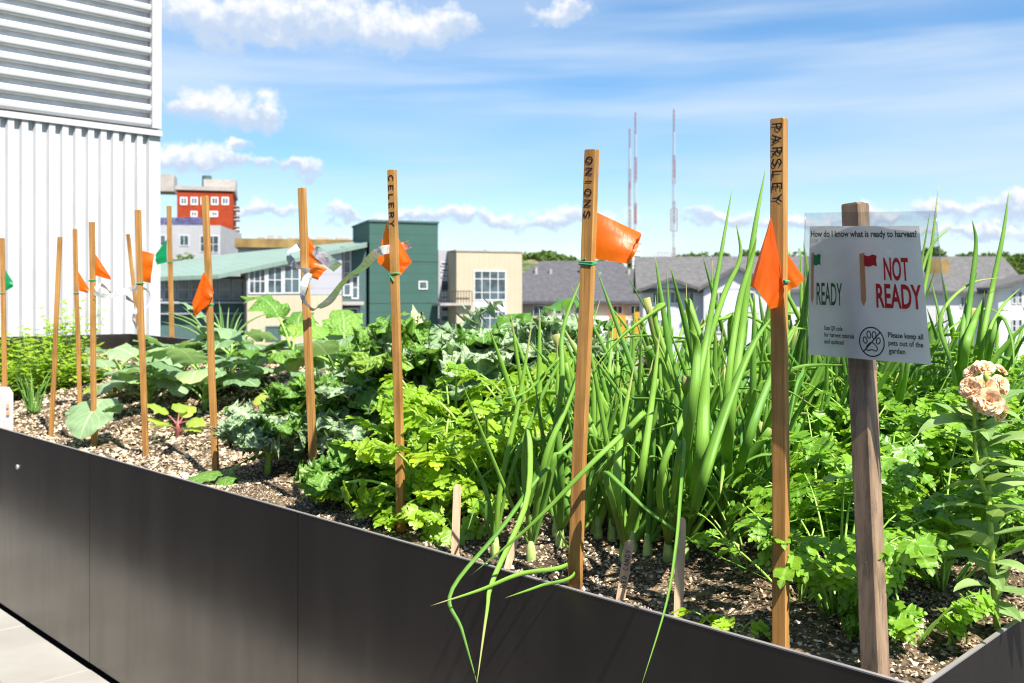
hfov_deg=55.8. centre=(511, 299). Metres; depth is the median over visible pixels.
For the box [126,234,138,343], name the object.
garden stake
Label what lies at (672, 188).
radio mast
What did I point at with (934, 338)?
onion plant
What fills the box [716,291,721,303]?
window
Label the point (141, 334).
garden stake
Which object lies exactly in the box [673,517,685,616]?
label stick
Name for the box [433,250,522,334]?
cream block
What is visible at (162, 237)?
window
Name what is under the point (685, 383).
onion plant
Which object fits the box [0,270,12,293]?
marker flag
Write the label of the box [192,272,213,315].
marker flag
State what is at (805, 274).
onion plant
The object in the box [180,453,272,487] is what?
young plant
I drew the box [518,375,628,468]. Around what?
onion plant
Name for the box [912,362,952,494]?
onion plant
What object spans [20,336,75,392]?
herb bush
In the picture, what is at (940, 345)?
onion plant
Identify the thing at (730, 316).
onion plant
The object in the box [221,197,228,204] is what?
window
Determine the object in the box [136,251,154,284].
marker flag
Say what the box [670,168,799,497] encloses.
onion plant
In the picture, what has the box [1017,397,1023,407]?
onion plant
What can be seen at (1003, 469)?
parsley plant
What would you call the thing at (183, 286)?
window
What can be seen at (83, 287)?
marker flag
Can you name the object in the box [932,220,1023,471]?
onion plant
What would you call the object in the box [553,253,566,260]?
skyline tree
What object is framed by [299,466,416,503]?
celery plant
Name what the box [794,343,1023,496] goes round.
parsley plant
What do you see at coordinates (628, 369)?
onion plant
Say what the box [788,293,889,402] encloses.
onion plant
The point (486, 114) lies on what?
sky
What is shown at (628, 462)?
onion plant
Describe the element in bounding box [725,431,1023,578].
parsley plant
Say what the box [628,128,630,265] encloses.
radio mast
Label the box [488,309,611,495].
onion plant
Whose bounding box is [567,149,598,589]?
garden stake
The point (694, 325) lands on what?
onion plant
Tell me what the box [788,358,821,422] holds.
onion plant
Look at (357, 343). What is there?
kale plant
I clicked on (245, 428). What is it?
kale plant
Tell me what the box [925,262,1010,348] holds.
onion plant
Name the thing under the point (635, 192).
radio mast
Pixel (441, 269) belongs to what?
window
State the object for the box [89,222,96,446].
garden stake
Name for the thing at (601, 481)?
onion plant
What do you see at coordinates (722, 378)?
onion plant
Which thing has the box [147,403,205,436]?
young plant
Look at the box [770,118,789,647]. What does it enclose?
garden stake
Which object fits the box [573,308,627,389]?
onion plant
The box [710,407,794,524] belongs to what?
onion plant
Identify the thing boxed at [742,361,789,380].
onion plant
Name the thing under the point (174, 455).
mulch
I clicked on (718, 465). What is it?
onion plant
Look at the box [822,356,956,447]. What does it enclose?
onion plant
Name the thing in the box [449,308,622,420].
kale plant
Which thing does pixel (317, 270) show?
marker flag
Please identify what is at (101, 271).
marker flag
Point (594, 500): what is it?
onion plant
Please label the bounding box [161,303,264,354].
leek plant
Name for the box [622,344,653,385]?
onion plant
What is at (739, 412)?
onion plant
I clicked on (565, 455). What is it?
onion plant
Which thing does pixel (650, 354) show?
onion plant
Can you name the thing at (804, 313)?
onion plant
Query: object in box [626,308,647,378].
onion plant
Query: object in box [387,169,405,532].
garden stake
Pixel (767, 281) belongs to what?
marker flag
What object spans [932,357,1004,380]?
onion plant
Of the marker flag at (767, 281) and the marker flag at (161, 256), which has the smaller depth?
the marker flag at (767, 281)
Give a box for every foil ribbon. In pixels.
[93,283,150,329]
[286,241,411,310]
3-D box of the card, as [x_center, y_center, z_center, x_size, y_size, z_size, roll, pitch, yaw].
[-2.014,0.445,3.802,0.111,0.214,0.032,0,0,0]
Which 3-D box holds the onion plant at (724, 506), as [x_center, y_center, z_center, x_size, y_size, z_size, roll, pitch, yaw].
[0.388,0.292,1.863,0.148,0.447,0.396,0,0,-18]
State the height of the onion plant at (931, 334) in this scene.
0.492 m
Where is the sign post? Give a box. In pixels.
[841,202,889,676]
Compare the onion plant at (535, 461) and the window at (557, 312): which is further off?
the window at (557, 312)
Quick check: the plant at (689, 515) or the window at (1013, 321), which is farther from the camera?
the window at (1013, 321)
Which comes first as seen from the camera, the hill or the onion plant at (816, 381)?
the onion plant at (816, 381)
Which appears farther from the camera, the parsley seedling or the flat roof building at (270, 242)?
the flat roof building at (270, 242)
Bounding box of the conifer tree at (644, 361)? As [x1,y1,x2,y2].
[642,337,653,374]
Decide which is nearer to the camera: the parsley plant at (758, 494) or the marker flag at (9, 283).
the parsley plant at (758, 494)
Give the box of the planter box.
[0,334,1023,682]
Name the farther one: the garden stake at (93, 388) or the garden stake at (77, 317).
the garden stake at (77, 317)
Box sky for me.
[159,0,1023,260]
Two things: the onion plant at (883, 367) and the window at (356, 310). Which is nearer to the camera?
the onion plant at (883, 367)
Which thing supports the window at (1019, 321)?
in the white house at (955, 271)
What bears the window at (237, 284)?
in the shed roof building at (275, 274)
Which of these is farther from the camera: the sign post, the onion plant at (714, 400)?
the onion plant at (714, 400)
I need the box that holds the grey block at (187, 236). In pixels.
[160,217,241,275]
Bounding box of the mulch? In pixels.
[0,347,1023,682]
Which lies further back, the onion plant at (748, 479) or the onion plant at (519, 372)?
the onion plant at (519, 372)
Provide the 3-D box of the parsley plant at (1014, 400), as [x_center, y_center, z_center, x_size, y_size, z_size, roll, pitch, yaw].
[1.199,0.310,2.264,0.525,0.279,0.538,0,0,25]
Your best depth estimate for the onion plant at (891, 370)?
2.08 m
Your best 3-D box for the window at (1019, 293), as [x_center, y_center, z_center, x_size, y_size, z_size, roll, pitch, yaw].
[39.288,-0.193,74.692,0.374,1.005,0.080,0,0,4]
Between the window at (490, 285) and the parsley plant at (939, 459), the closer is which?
the parsley plant at (939, 459)
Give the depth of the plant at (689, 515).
1.78 m
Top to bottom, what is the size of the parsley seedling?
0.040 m
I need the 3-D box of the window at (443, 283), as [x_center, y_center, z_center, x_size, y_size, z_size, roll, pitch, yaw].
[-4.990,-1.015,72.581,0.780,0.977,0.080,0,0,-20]
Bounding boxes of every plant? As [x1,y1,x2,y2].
[65,397,128,444]
[81,347,174,392]
[83,383,139,398]
[97,343,221,403]
[131,334,206,370]
[146,331,263,410]
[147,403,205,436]
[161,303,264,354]
[179,302,277,373]
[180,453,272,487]
[204,328,292,390]
[207,398,320,474]
[218,393,266,440]
[225,294,351,387]
[252,371,332,419]
[283,310,410,379]
[284,336,353,385]
[292,436,383,503]
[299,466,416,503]
[300,366,406,453]
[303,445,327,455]
[328,390,535,510]
[330,304,427,381]
[340,382,521,546]
[346,298,504,415]
[370,361,546,476]
[381,317,562,409]
[382,370,568,514]
[431,343,646,605]
[447,282,603,681]
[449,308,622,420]
[451,297,598,361]
[453,345,575,465]
[468,312,558,556]
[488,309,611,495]
[495,395,568,522]
[506,314,631,424]
[507,386,646,537]
[508,321,675,460]
[510,391,657,532]
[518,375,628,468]
[526,319,647,383]
[533,405,570,446]
[536,321,641,508]
[536,328,642,386]
[540,432,639,534]
[544,359,587,475]
[559,329,641,407]
[563,362,668,526]
[564,387,624,538]
[566,361,681,419]
[567,386,676,541]
[568,363,667,510]
[571,283,682,402]
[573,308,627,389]
[574,361,695,541]
[588,413,669,551]
[589,366,663,538]
[591,298,800,400]
[591,332,759,575]
[593,284,688,462]
[593,310,634,410]
[594,360,626,400]
[595,388,667,473]
[596,186,769,539]
[598,341,684,395]
[601,346,724,391]
[611,274,722,454]
[611,420,646,496]
[612,367,646,397]
[613,309,758,374]
[617,341,768,532]
[621,375,645,420]
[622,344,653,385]
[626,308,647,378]
[626,340,746,413]
[627,261,712,379]
[629,363,737,555]
[633,314,655,367]
[635,308,705,370]
[639,372,744,532]
[642,224,741,682]
[650,356,748,417]
[652,422,828,526]
[653,402,771,559]
[654,334,806,558]
[657,367,804,480]
[657,384,680,466]
[658,358,817,523]
[667,447,748,570]
[668,400,946,535]
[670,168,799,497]
[679,313,769,413]
[679,372,747,531]
[681,318,769,386]
[685,481,852,601]
[689,340,723,376]
[693,421,765,539]
[695,395,789,537]
[695,424,737,530]
[702,255,799,367]
[708,327,840,519]
[710,315,748,382]
[710,362,828,439]
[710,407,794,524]
[718,342,807,528]
[722,323,830,401]
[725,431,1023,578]
[731,247,840,381]
[733,471,965,617]
[736,412,808,433]
[737,291,803,503]
[742,318,849,468]
[742,356,825,421]
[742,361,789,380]
[743,327,820,364]
[746,251,808,360]
[748,377,850,498]
[756,323,797,372]
[757,311,815,419]
[757,343,829,415]
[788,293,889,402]
[788,319,950,446]
[788,320,843,372]
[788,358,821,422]
[789,285,914,441]
[789,326,811,394]
[789,349,955,430]
[789,356,831,481]
[790,380,968,484]
[791,252,805,319]
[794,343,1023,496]
[803,241,808,276]
[818,436,1023,591]
[821,356,956,447]
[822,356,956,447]
[829,369,844,384]
[835,331,1023,458]
[837,564,999,645]
[842,378,1023,499]
[876,324,1023,403]
[890,322,957,394]
[890,352,994,408]
[892,187,952,425]
[898,341,1023,422]
[910,329,959,401]
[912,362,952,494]
[920,312,941,397]
[922,318,943,378]
[922,348,1012,379]
[923,449,1023,551]
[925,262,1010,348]
[927,309,1023,388]
[927,364,1014,469]
[928,310,1023,417]
[929,274,1023,470]
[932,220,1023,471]
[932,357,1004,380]
[941,192,1019,376]
[965,369,1023,422]
[979,314,1023,370]
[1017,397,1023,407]
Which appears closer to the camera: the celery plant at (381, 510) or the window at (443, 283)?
the celery plant at (381, 510)
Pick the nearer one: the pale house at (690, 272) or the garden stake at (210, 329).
the garden stake at (210, 329)
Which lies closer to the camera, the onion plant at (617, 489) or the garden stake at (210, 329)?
the onion plant at (617, 489)
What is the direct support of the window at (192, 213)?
in the brick tower at (223, 198)
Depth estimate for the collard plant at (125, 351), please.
3.92 m
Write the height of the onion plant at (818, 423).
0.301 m
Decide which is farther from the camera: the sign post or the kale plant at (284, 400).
the kale plant at (284, 400)
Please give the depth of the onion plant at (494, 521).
1.99 m
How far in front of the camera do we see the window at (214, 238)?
110.72 m
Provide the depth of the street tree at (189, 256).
100.16 m
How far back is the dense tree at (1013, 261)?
123.09 m
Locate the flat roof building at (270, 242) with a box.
[235,235,352,275]
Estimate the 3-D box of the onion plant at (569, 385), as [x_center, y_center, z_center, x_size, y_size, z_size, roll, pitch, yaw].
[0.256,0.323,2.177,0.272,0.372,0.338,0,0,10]
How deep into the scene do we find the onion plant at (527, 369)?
2.56 m
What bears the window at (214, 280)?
in the shed roof building at (275, 274)
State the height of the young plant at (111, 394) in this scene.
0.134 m
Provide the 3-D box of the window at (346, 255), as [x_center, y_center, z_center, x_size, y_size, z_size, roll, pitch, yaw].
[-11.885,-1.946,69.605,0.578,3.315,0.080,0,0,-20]
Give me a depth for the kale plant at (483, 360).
2.65 m
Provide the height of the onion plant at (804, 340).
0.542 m
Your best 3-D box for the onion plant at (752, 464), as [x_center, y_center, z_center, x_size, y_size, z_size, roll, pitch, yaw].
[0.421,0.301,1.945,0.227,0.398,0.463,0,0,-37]
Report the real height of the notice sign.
0.224 m
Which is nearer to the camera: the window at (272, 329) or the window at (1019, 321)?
the window at (272, 329)
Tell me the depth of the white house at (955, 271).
77.51 m
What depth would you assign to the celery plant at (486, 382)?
2.47 m
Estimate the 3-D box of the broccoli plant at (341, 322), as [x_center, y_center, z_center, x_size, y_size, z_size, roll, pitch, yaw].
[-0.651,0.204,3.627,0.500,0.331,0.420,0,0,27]
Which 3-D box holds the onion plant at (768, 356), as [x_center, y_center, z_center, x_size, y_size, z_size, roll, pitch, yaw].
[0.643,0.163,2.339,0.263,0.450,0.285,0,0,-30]
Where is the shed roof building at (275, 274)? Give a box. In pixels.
[160,241,366,347]
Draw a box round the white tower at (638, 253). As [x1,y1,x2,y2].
[630,243,641,268]
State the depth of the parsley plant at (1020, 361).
2.34 m
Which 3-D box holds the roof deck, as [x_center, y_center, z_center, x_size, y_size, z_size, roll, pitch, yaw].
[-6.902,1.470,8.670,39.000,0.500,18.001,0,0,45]
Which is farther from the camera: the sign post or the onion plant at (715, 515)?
the onion plant at (715, 515)
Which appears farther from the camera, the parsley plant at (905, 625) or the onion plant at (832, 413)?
the onion plant at (832, 413)
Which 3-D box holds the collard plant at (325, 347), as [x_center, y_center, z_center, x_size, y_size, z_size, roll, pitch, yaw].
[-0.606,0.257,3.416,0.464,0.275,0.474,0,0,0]
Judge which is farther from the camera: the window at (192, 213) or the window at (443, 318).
the window at (192, 213)
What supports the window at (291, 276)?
in the shed roof building at (275, 274)
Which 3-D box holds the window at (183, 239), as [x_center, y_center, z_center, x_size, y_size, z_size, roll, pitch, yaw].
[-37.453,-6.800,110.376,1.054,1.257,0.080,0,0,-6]
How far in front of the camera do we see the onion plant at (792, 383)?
2.06 m
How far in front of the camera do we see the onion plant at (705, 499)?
2.05 m
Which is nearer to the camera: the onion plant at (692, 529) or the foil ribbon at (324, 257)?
the onion plant at (692, 529)
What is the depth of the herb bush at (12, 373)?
4.76 m
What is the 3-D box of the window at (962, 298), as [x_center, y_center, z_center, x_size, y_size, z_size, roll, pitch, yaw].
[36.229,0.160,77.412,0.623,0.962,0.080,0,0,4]
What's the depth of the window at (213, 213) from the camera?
141.20 m
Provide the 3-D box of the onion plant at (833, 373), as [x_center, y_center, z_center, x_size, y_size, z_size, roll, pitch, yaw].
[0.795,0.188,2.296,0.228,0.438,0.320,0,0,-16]
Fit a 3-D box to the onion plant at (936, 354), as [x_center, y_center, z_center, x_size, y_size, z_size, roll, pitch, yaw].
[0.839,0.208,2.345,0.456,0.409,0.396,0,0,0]
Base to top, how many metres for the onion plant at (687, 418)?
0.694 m
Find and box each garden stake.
[0,238,6,386]
[48,237,62,436]
[73,229,81,403]
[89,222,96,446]
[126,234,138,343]
[135,210,148,455]
[166,206,173,336]
[201,196,219,470]
[298,188,316,501]
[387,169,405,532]
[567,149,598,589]
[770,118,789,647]
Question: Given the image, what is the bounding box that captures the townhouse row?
[522,261,639,369]
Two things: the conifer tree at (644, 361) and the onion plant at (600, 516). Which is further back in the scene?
the conifer tree at (644, 361)
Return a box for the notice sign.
[803,214,952,376]
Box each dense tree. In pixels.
[988,252,1021,269]
[1015,262,1023,274]
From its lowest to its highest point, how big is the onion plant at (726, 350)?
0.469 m
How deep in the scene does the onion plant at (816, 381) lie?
2.12 m
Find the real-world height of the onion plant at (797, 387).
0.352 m
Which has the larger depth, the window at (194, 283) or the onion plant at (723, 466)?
the window at (194, 283)
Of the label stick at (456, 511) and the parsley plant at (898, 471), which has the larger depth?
the label stick at (456, 511)
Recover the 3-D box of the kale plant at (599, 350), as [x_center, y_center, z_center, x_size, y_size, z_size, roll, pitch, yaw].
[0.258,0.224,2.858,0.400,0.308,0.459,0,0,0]
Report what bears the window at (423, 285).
in the green tower at (419, 283)
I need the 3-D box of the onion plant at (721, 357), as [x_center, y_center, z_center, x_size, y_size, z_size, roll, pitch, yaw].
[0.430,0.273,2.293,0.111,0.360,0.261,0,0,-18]
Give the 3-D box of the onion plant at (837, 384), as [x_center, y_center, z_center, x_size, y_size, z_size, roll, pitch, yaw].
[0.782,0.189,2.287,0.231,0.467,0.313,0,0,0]
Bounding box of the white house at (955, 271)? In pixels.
[876,256,1023,401]
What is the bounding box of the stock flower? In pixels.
[918,360,1023,628]
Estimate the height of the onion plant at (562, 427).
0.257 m
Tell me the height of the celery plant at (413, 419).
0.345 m
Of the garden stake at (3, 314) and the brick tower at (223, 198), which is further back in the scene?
the brick tower at (223, 198)
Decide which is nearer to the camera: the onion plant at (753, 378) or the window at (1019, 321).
the onion plant at (753, 378)
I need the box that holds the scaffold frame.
[657,251,671,256]
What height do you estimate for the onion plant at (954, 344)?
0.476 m
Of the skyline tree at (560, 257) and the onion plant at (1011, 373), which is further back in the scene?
the skyline tree at (560, 257)
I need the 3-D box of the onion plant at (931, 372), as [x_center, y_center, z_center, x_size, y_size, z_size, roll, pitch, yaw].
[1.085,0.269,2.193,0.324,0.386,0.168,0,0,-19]
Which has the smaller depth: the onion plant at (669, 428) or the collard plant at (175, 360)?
the onion plant at (669, 428)
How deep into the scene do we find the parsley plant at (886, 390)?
2.05 m
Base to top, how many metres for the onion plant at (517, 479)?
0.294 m
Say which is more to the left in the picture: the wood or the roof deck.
the roof deck
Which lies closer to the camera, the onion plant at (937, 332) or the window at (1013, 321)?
the onion plant at (937, 332)
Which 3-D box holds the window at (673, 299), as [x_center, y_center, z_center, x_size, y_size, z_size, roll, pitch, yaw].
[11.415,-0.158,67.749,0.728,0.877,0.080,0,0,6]
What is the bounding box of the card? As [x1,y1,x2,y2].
[0,387,12,430]
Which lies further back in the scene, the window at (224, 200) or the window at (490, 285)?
the window at (224, 200)
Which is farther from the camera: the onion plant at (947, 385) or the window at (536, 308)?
the window at (536, 308)
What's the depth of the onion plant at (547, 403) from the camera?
2.19 m
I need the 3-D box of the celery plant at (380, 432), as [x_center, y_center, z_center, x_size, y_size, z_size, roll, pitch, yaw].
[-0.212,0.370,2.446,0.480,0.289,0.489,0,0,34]
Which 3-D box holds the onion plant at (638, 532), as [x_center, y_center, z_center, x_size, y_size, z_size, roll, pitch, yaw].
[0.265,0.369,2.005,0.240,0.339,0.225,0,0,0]
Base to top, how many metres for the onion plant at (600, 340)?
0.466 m
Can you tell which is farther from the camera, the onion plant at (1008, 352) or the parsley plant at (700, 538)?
the onion plant at (1008, 352)
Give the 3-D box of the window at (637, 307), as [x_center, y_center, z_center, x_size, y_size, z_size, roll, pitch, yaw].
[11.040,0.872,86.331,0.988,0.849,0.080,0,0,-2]
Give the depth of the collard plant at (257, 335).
4.23 m
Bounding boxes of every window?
[160,235,165,245]
[160,281,162,299]
[164,280,175,299]
[177,280,189,299]
[179,235,188,245]
[180,197,186,204]
[190,197,197,204]
[190,211,196,216]
[191,279,200,299]
[200,235,203,251]
[211,197,217,204]
[211,211,217,216]
[211,235,218,252]
[212,279,216,299]
[218,279,230,299]
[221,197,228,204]
[232,279,243,299]
[248,269,265,293]
[265,326,280,340]
[267,266,282,293]
[283,264,299,293]
[343,251,350,295]
[343,308,358,312]
[351,276,358,298]
[418,281,427,289]
[440,262,447,265]
[440,268,447,271]
[440,280,447,292]
[440,306,447,311]
[440,315,447,321]
[473,270,505,300]
[473,311,505,329]
[533,305,543,314]
[551,309,561,314]
[574,305,578,314]
[612,305,622,314]
[630,305,639,314]
[652,293,659,303]
[669,293,679,303]
[684,293,694,303]
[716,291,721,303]
[749,291,753,304]
[960,296,965,307]
[1011,291,1016,303]
[1011,319,1016,330]
[1017,291,1022,303]
[1017,319,1022,329]
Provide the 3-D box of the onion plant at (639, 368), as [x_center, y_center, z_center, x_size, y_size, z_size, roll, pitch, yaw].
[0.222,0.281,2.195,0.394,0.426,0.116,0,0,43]
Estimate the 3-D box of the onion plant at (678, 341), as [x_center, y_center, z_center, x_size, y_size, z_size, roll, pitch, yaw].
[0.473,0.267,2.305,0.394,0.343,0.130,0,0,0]
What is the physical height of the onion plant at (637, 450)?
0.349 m
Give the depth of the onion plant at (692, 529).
1.88 m
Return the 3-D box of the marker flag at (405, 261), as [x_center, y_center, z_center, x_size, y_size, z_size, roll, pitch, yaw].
[-0.265,-0.111,2.171,0.077,0.141,0.040,0,0,0]
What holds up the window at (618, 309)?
in the townhouse row
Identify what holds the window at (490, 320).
in the cream block at (469, 280)
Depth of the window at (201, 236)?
110.58 m
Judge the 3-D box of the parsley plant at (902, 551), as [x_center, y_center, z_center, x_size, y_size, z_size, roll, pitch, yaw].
[0.528,0.370,1.536,0.344,0.261,0.414,0,0,30]
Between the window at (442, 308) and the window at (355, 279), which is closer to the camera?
the window at (355, 279)
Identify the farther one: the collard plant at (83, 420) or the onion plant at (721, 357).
the collard plant at (83, 420)
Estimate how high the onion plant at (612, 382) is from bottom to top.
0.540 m
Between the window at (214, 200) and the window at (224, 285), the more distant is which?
the window at (214, 200)
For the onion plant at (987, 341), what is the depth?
2.01 m
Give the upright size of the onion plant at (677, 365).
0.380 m
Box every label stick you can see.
[451,484,460,554]
[504,539,518,569]
[616,540,633,599]
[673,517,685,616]
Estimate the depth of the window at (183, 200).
140.17 m
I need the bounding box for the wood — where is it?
[484,246,1023,266]
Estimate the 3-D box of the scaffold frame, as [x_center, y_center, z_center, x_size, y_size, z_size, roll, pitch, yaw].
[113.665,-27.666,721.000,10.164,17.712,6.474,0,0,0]
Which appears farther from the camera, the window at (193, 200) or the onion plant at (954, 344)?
the window at (193, 200)
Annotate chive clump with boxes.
[14,369,51,414]
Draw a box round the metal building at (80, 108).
[0,0,161,336]
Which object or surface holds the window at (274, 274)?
in the shed roof building at (275, 274)
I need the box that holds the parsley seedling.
[668,607,770,640]
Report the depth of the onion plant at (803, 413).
1.96 m
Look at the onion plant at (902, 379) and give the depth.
1.99 m
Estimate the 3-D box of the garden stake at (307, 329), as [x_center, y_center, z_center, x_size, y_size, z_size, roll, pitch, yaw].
[-0.514,0.160,2.451,0.058,0.890,0.018,0,0,0]
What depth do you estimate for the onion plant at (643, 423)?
2.07 m
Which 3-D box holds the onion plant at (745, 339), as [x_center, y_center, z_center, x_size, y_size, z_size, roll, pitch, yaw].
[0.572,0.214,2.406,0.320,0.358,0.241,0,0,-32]
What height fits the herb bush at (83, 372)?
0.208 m
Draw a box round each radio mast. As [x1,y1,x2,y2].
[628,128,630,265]
[634,112,636,230]
[670,109,677,256]
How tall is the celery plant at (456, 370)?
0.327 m
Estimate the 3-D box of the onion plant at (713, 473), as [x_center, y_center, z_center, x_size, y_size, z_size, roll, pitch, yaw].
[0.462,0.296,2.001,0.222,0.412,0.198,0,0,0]
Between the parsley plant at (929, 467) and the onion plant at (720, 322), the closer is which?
the parsley plant at (929, 467)
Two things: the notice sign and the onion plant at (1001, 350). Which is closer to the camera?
the notice sign
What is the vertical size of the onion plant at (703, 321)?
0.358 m
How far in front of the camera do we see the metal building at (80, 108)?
5.97 m
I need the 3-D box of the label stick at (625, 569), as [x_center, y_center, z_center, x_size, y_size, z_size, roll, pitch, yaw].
[0.190,0.493,1.666,0.045,0.155,0.008,0,0,-28]
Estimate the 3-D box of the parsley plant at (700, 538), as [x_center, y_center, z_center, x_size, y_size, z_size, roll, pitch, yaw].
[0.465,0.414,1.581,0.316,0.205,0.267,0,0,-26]
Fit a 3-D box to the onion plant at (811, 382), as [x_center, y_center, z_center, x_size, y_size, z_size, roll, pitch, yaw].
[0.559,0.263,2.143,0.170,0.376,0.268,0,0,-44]
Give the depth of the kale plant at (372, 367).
2.69 m
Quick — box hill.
[522,256,1016,272]
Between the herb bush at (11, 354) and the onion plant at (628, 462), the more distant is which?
the herb bush at (11, 354)
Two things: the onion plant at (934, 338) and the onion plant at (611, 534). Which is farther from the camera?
the onion plant at (934, 338)
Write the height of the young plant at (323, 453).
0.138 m
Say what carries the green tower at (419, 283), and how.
on the ground
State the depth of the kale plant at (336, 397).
2.71 m
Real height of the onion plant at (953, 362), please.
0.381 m
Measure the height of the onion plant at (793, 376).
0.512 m
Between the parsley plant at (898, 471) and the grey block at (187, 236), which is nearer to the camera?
the parsley plant at (898, 471)
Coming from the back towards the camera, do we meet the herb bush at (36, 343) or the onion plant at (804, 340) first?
the herb bush at (36, 343)
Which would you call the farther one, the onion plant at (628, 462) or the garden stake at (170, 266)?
the garden stake at (170, 266)
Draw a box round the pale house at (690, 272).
[633,256,808,384]
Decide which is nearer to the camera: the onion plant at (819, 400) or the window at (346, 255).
the onion plant at (819, 400)
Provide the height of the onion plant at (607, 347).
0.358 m
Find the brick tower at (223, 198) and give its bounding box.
[160,174,239,231]
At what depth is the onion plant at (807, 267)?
2.66 m
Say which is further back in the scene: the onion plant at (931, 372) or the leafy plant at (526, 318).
the leafy plant at (526, 318)
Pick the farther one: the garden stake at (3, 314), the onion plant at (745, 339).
the garden stake at (3, 314)
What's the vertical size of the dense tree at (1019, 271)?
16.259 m
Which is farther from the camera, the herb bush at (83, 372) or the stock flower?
the herb bush at (83, 372)
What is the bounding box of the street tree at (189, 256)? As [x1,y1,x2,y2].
[167,252,194,260]
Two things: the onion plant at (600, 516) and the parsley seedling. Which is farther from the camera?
the onion plant at (600, 516)
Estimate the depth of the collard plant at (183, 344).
4.17 m
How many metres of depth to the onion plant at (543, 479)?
1.87 m
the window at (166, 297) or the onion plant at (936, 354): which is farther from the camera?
the window at (166, 297)
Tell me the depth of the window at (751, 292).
66.29 m
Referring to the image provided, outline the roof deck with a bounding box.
[0,603,119,682]
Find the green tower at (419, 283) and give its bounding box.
[352,220,438,328]
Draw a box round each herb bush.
[0,327,31,376]
[0,343,61,398]
[15,320,69,371]
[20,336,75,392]
[36,299,109,375]
[65,342,110,384]
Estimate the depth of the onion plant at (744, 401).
2.08 m
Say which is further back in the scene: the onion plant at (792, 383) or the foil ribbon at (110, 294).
the foil ribbon at (110, 294)
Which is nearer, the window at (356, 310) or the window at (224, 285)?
the window at (224, 285)
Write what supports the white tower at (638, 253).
on the hill
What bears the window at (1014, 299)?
in the white house at (955, 271)
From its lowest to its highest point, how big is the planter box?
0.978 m
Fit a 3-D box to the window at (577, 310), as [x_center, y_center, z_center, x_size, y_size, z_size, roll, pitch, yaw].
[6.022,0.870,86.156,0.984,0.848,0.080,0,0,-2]
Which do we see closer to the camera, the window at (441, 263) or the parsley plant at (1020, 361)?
the parsley plant at (1020, 361)
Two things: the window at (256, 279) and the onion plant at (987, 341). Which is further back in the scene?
the window at (256, 279)
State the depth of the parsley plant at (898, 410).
1.97 m
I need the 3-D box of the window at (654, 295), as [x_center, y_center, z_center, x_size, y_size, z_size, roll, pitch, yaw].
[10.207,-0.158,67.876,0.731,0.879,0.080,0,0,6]
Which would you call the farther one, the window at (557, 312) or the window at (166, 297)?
the window at (557, 312)
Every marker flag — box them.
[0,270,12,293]
[73,272,88,293]
[88,256,110,280]
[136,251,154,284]
[155,240,172,264]
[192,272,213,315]
[300,237,326,280]
[377,222,411,281]
[578,213,640,264]
[750,219,804,308]
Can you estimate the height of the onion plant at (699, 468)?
0.742 m
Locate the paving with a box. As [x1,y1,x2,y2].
[0,609,108,682]
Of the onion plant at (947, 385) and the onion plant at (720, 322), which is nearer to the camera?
the onion plant at (947, 385)
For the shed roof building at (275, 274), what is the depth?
67.54 m
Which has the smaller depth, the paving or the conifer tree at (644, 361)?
the paving
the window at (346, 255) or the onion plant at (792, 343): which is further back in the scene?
the window at (346, 255)
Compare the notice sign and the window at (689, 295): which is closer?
the notice sign
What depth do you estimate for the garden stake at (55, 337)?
3.73 m
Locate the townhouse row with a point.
(545, 283)
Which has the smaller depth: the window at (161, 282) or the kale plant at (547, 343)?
the kale plant at (547, 343)
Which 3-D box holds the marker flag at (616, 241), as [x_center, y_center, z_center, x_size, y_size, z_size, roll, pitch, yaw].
[0.176,-0.111,1.727,0.116,0.098,0.060,0,0,0]
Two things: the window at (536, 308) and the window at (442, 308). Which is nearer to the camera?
the window at (442, 308)
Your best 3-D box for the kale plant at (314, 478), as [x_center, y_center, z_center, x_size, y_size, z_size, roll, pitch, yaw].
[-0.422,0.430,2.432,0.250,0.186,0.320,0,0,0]
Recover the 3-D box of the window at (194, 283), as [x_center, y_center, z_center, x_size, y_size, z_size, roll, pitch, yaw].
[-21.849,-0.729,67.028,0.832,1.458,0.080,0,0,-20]
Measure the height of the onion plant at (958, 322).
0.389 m
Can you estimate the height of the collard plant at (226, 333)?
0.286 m

